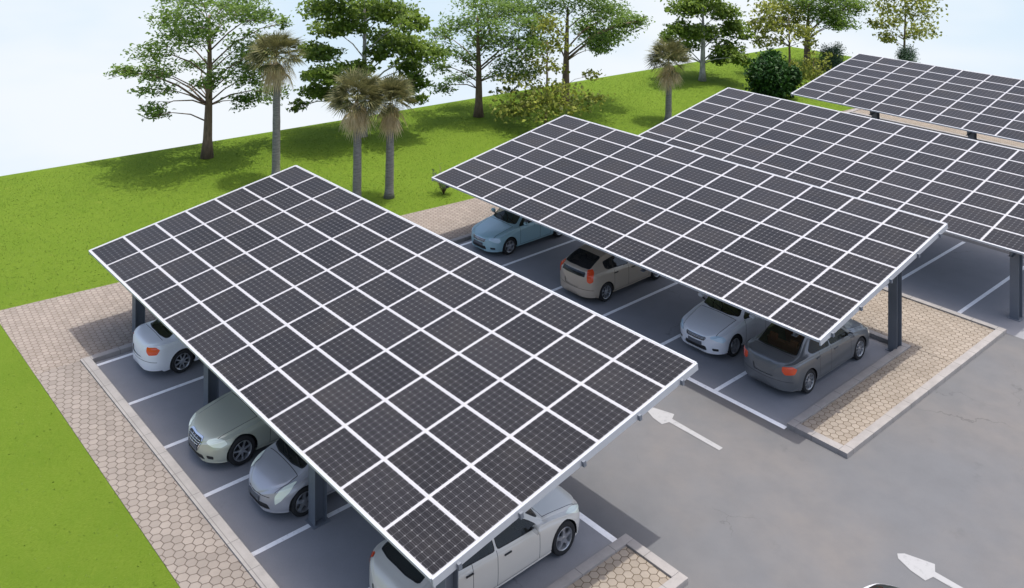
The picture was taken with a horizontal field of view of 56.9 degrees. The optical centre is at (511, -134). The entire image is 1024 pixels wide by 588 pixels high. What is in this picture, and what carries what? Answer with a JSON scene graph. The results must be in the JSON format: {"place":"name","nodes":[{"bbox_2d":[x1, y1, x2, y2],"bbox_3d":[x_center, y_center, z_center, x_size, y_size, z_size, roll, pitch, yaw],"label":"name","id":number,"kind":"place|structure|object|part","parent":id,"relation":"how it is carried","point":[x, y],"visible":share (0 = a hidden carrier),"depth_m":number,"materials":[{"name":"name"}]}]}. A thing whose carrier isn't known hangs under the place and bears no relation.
{"place":"outdoors","nodes":[
{"label":"outdoors","id":0,"kind":"place"},
{"bbox_2d":[35,361,259,587],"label":"pavement","id":1,"kind":"structure","parent":0,"point":[188,545],"depth_m":21.86,"materials":[{"name":"beige stone"}]},
{"bbox_2d":[0,47,852,587],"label":"lawn","id":2,"kind":"structure","parent":0,"point":[58,459],"depth_m":39.21,"materials":[{"name":"green plant"}]},
{"bbox_2d":[103,0,295,158],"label":"spreading tree","id":3,"kind":"object","parent":2,"relation":"on","point":[181,29],"visible":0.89,"depth_m":46.07,"materials":[{"name":"green plant"}]},
{"bbox_2d":[242,28,306,174],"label":"fan palm","id":4,"kind":"object","parent":2,"relation":"on","point":[275,70],"visible":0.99,"depth_m":42.99,"materials":[{"name":"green plant"}]},
{"bbox_2d":[322,65,388,196],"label":"fan palm","id":5,"kind":"object","parent":2,"relation":"on","point":[356,120],"visible":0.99,"depth_m":40.16,"materials":[{"name":"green plant"}]},
{"bbox_2d":[286,0,448,137],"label":"broadleaf tree","id":6,"kind":"object","parent":2,"relation":"on","point":[355,15],"visible":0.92,"depth_m":49.57,"materials":[{"name":"green plant"}]},
{"bbox_2d":[362,70,418,198],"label":"fan palm","id":7,"kind":"object","parent":2,"relation":"on","point":[390,122],"visible":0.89,"depth_m":40.87,"materials":[{"name":"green plant"}]},
{"bbox_2d":[432,162,446,193],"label":"spiky shrub","id":8,"kind":"object","parent":2,"relation":"on","point":[442,188],"visible":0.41,"depth_m":41.44,"materials":[{"name":"green plant"}]},
{"bbox_2d":[419,0,550,117],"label":"spreading tree","id":9,"kind":"object","parent":2,"relation":"on","point":[478,37],"visible":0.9,"depth_m":53.79,"materials":[{"name":"green plant"}]},
{"bbox_2d":[488,12,614,123],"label":"sparse tree","id":10,"kind":"object","parent":2,"relation":"on","point":[542,99],"visible":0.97,"depth_m":51.27,"materials":[{"name":"green plant"}]},
{"bbox_2d":[501,0,655,104],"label":"spreading tree","id":11,"kind":"object","parent":2,"relation":"on","point":[602,36],"visible":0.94,"depth_m":56.12,"materials":[{"name":"green plant"}]},
{"bbox_2d":[644,36,693,120],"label":"fan palm","id":12,"kind":"object","parent":2,"relation":"on","point":[669,74],"visible":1,"depth_m":53.38,"materials":[{"name":"green plant"}]},
{"bbox_2d":[657,0,754,80],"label":"broadleaf tree","id":13,"kind":"object","parent":2,"relation":"on","point":[702,34],"visible":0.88,"depth_m":63.04,"materials":[{"name":"green plant"}]},
{"bbox_2d":[742,47,802,98],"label":"bush","id":14,"kind":"object","parent":2,"relation":"on","point":[771,73],"visible":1,"depth_m":58.08,"materials":[{"name":"green plant"}]},
{"bbox_2d":[742,0,820,66],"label":"sparse tree","id":15,"kind":"object","parent":2,"relation":"on","point":[778,24],"visible":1,"depth_m":65.83,"materials":[{"name":"green plant"}]},
{"bbox_2d":[788,47,837,86],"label":"young tree","id":16,"kind":"object","parent":2,"relation":"on","point":[808,65],"visible":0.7,"depth_m":60.53,"materials":[{"name":"green plant"}]},
{"bbox_2d":[756,0,880,64],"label":"spreading tree","id":17,"kind":"object","parent":2,"relation":"on","point":[833,17],"visible":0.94,"depth_m":67.43,"materials":[{"name":"green plant"}]},
{"bbox_2d":[815,41,852,70],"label":"bush","id":18,"kind":"object","parent":2,"relation":"on","point":[834,50],"visible":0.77,"depth_m":67.06,"materials":[{"name":"green plant"}]},
{"bbox_2d":[858,0,947,50],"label":"sparse tree","id":19,"kind":"object","parent":2,"relation":"on","point":[886,38],"visible":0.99,"depth_m":67.63,"materials":[{"name":"green plant"}]},
{"bbox_2d":[894,43,919,62],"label":"bush","id":20,"kind":"object","parent":2,"relation":"on","point":[905,55],"visible":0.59,"depth_m":66.12,"materials":[{"name":"green plant"}]},
{"bbox_2d":[0,108,855,374],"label":"pavement","id":21,"kind":"structure","parent":0,"point":[51,333],"depth_m":30.08,"materials":[{"name":"beige stone"}]},
{"bbox_2d":[0,0,1023,175],"label":"sky","id":22,"kind":"structure","parent":0,"point":[58,107],"materials":[{"name":"white"}]},
{"bbox_2d":[96,232,1023,587],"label":"road","id":23,"kind":"structure","parent":0,"point":[696,482],"depth_m":21.93,"materials":[{"name":"grey asphalt"}]},
{"bbox_2d":[80,356,278,587],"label":"kerb","id":24,"kind":"structure","parent":23,"relation":"on","point":[249,562],"depth_m":21.95,"materials":[{"name":"concrete"}]},
{"bbox_2d":[95,350,611,587],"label":"parking bays","id":25,"kind":"object","parent":23,"relation":"on","point":[336,550],"visible":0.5,"depth_m":20.83,"materials":[{"name":"grey asphalt"}]},
{"bbox_2d":[133,319,198,372],"bbox_3d":[-9.016,13.710,28.426,4.512,1.441,2.180,0,0,-41],"label":"parked car","id":26,"kind":"object","parent":25,"relation":"on","point":[158,345],"visible":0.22,"depth_m":26.86,"materials":[{"name":"white metal"}]},
{"bbox_3d":[-10.018,13.244,27.550,0.732,0.346,1.217,0,0,-41],"label":"rear window","id":27,"kind":"part","parent":26,"relation":"part of","materials":[{"name":"black glass"}]},
{"bbox_2d":[188,391,279,465],"bbox_3d":[-5.885,13.713,24.549,4.962,1.451,2.280,0,0,-41],"label":"parked car","id":28,"kind":"object","parent":25,"relation":"on","point":[233,428],"visible":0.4,"depth_m":23.05,"materials":[{"name":"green metal"}]},
{"bbox_2d":[248,438,334,516],"bbox_3d":[-4.179,13.713,22.533,4.262,1.461,2.180,0,0,-41],"label":"parked car","id":29,"kind":"object","parent":25,"relation":"on","point":[279,476],"visible":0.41,"depth_m":21.14,"materials":[{"name":"silver metal"}]},
{"bbox_2d":[89,165,697,587],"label":"solar canopy","id":30,"kind":"object","parent":25,"relation":"on","point":[435,409],"visible":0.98,"depth_m":22.05,"materials":[{"name":"black glass"}]},
{"bbox_2d":[369,485,579,587],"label":"parked car","id":31,"kind":"object","parent":25,"relation":"on","point":[547,524],"visible":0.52,"depth_m":18.99,"materials":[{"name":"white metal"}]},
{"bbox_3d":[-1.853,13.250,18.444,0.977,0.353,1.277,0,0,-41],"label":"rear window","id":32,"kind":"part","parent":31,"relation":"part of","materials":[{"name":"black glass"}]},
{"bbox_3d":[-0.788,13.300,18.420,1.009,0.410,0.246,0,0,-41],"label":"side window","id":33,"kind":"part","parent":31,"relation":"part of","materials":[{"name":"black glass"}]},
{"bbox_3d":[0.041,13.326,19.144,1.099,0.452,0.246,0,0,-41],"label":"side window","id":34,"kind":"part","parent":31,"relation":"part of","materials":[{"name":"black glass"}]},
{"bbox_2d":[90,108,860,361],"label":"kerb","id":35,"kind":"structure","parent":23,"relation":"on","point":[111,352],"depth_m":28.08,"materials":[{"name":"concrete"}]},
{"bbox_2d":[547,533,687,587],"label":"kerb","id":36,"kind":"structure","parent":23,"relation":"on","point":[677,579],"depth_m":19.43,"materials":[{"name":"concrete"}]},
{"bbox_2d":[567,546,669,587],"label":"island","id":37,"kind":"structure","parent":23,"relation":"on","point":[626,567],"depth_m":19.22,"materials":[{"name":"beige stone"}]},
{"bbox_2d":[457,234,889,425],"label":"parking bays","id":38,"kind":"object","parent":23,"relation":"on","point":[657,317],"visible":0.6,"depth_m":29.96,"materials":[{"name":"grey asphalt"}]},
{"bbox_2d":[471,208,562,254],"bbox_3d":[0.347,13.719,36.706,4.312,1.471,2.140,0,0,-41],"label":"parked car","id":39,"kind":"object","parent":38,"relation":"on","point":[505,232],"visible":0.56,"depth_m":35.63,"materials":[{"name":"blue metal"}]},
{"bbox_2d":[560,244,659,301],"bbox_3d":[3.580,13.717,32.944,4.262,1.491,2.150,0,0,-41],"label":"parked car","id":40,"kind":"object","parent":38,"relation":"on","point":[587,271],"visible":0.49,"depth_m":31.70,"materials":[{"name":"beige metal"}]},
{"bbox_3d":[2.055,13.488,31.613,0.119,0.142,1.030,0,0,-41],"label":"lower rear window","id":41,"kind":"part","parent":40,"relation":"part of","materials":[{"name":"black glass"}]},
{"bbox_3d":[2.393,13.212,31.907,0.654,0.265,1.133,0,0,-41],"label":"rear window","id":42,"kind":"part","parent":40,"relation":"part of","materials":[{"name":"black glass"}]},
{"bbox_3d":[3.472,13.288,31.923,1.090,0.428,0.222,0,0,-41],"label":"side window","id":43,"kind":"part","parent":40,"relation":"part of","materials":[{"name":"black glass"}]},
{"bbox_2d":[431,115,947,351],"bbox_3d":[5.027,12.605,32.380,7.166,3.740,16.621,0,0,-41],"label":"solar canopy","id":44,"kind":"object","parent":38,"relation":"on","point":[820,265],"visible":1,"depth_m":30.33,"materials":[{"name":"black glass"}]},
{"bbox_2d":[680,292,775,356],"bbox_3d":[7.025,13.741,29.421,4.312,1.461,2.140,0,0,-41],"label":"parked car","id":45,"kind":"object","parent":38,"relation":"on","point":[711,325],"visible":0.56,"depth_m":28.29,"materials":[{"name":"white metal"}]},
{"bbox_2d":[744,319,868,392],"bbox_3d":[8.635,13.740,27.534,4.612,1.471,2.200,0,0,-41],"label":"parked car","id":46,"kind":"object","parent":38,"relation":"on","point":[778,357],"visible":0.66,"depth_m":26.43,"materials":[{"name":"grey metal"}]},
{"bbox_3d":[7.611,13.265,26.639,0.747,0.354,1.230,0,0,-41],"label":"rear window","id":47,"kind":"part","parent":46,"relation":"part of","materials":[{"name":"black glass"}]},
{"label":"side window","id":48,"kind":"part","parent":46,"relation":"part of","materials":[{"name":"black glass"}]},
{"bbox_2d":[802,347,950,445],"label":"island","id":49,"kind":"structure","parent":23,"relation":"on","point":[849,415],"depth_m":25.71,"materials":[{"name":"beige stone"}]},
{"bbox_2d":[864,584,897,587],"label":"driving car","id":50,"kind":"object","parent":23,"relation":"on","point":[879,586],"visible":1,"depth_m":17.69,"materials":[{"name":"white metal"}]},
{"bbox_2d":[787,287,1005,458],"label":"kerb","id":51,"kind":"structure","parent":23,"relation":"on","point":[878,426],"depth_m":25.93,"materials":[{"name":"concrete"}]},
{"bbox_2d":[850,112,1023,149],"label":"kerb","id":52,"kind":"structure","parent":23,"relation":"on","point":[951,133],"depth_m":51.56,"materials":[{"name":"concrete"}]},
{"bbox_2d":[885,235,1023,338],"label":"parking bays","id":53,"kind":"object","parent":23,"relation":"on","point":[960,277],"depth_m":33.07,"materials":[{"name":"grey asphalt"}]},
{"bbox_2d":[639,88,1023,321],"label":"solar canopy","id":54,"kind":"object","parent":53,"relation":"on","point":[969,189],"visible":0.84,"depth_m":37.04,"materials":[{"name":"black glass"}]},
{"bbox_2d":[851,290,993,362],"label":"pavement","id":55,"kind":"structure","parent":0,"point":[940,334],"depth_m":29.57,"materials":[{"name":"beige stone"}]},
{"bbox_2d":[854,109,1023,147],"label":"pavement","id":56,"kind":"structure","parent":0,"point":[961,132],"depth_m":52.16,"materials":[{"name":"beige stone"}]},
{"label":"parking bays","id":57,"kind":"structure","parent":0,"visible":0},
{"bbox_2d":[791,53,1023,142],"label":"solar canopy","id":58,"kind":"object","parent":57,"relation":"on","point":[972,103],"visible":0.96,"depth_m":48.48,"materials":[{"name":"black glass"}]}
]}

